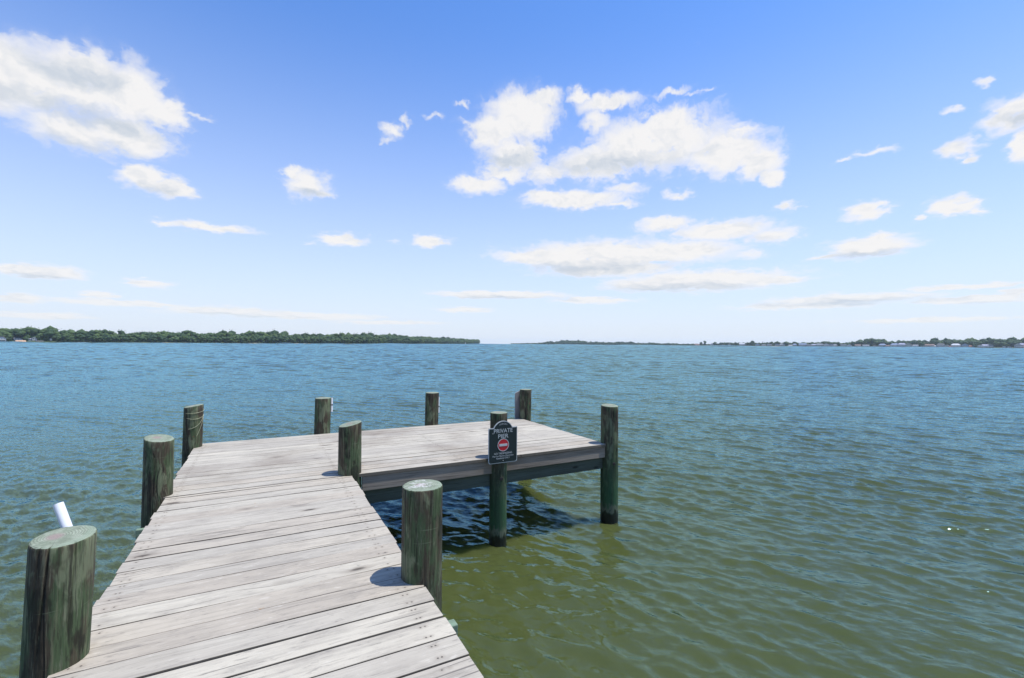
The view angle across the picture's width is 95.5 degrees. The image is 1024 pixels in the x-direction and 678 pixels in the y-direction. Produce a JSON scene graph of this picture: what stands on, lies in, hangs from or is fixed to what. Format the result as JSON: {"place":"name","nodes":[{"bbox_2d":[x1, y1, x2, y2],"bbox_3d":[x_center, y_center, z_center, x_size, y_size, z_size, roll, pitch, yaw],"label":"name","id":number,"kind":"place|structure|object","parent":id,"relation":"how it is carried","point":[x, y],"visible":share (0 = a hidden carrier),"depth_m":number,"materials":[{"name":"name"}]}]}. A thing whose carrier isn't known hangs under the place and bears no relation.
{"place":"outdoors","nodes":[
{"label":"outdoors","id":0,"kind":"place"},
{"bbox_2d":[12,340,438,343],"bbox_3d":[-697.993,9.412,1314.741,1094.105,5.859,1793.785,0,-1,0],"label":"shore","id":1,"kind":"structure","parent":0,"point":[216,342],"depth_m":851.46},
{"bbox_2d":[0,326,479,343],"bbox_3d":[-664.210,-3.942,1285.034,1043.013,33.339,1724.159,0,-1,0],"label":"wood","id":2,"kind":"object","parent":1,"relation":"on","point":[70,335],"visible":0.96,"depth_m":891.85,"materials":[{"name":"green plant"}]},
{"bbox_2d":[0,341,1023,677],"bbox_3d":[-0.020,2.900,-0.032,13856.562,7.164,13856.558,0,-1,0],"label":"water","id":3,"kind":"structure","parent":0,"point":[820,511],"depth_m":9.52,"materials":[{"name":"blue liquid"}]},
{"bbox_2d":[19,389,617,677],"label":"wooden pier","id":4,"kind":"structure","parent":3,"relation":"in","point":[282,557],"depth_m":3.30,"materials":[{"name":"wood"}]},
{"bbox_2d":[52,502,72,527],"bbox_3d":[-2.452,1.042,2.564,0.176,0.277,0.055,0,-1,12],"label":"rod holder","id":5,"kind":"object","parent":4,"relation":"attached to","point":[62,515],"visible":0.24,"depth_m":2.56,"materials":[{"name":"white plastic"}]},
{"bbox_2d":[488,421,516,463],"bbox_3d":[-0.128,1.477,6.682,0.460,0.602,0.023,1,-1,-28],"label":"pier sign","id":6,"kind":"object","parent":4,"relation":"attached to","point":[502,441],"visible":1,"depth_m":6.67,"materials":[{"name":"black metal"}]},
{"bbox_2d":[515,391,519,418],"bbox_3d":[0.213,1.469,10.424,0.325,0.655,0.035,1,-1,-28],"label":"upright plank","id":7,"kind":"object","parent":4,"relation":"attached to","point":[517,405],"visible":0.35,"depth_m":10.36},
{"bbox_2d":[0,0,1023,344],"label":"sky","id":8,"kind":"structure","parent":0,"point":[488,171],"materials":[{"name":"blue"}]},
{"bbox_2d":[511,340,694,345],"bbox_3d":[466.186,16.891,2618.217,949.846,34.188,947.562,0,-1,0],"label":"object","id":9,"kind":"structure","parent":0,"point":[590,342],"depth_m":2660.94,"materials":[{"name":"green plant"}]},
{"bbox_2d":[695,345,1013,347],"bbox_3d":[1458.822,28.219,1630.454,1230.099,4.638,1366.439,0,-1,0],"label":"shore","id":10,"kind":"structure","parent":0,"point":[844,346],"depth_m":1522.26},
{"bbox_2d":[702,337,1023,346],"bbox_3d":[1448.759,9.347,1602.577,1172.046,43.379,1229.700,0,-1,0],"label":"wood","id":11,"kind":"object","parent":10,"relation":"on","point":[1011,341],"visible":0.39,"depth_m":1390.35,"materials":[{"name":"green plant"}]},
{"bbox_2d":[936,343,944,346],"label":"shore house","id":12,"kind":"structure","parent":10,"relation":"on","point":[940,345],"depth_m":1348.36,"materials":[{"name":"white glass"}]}
]}

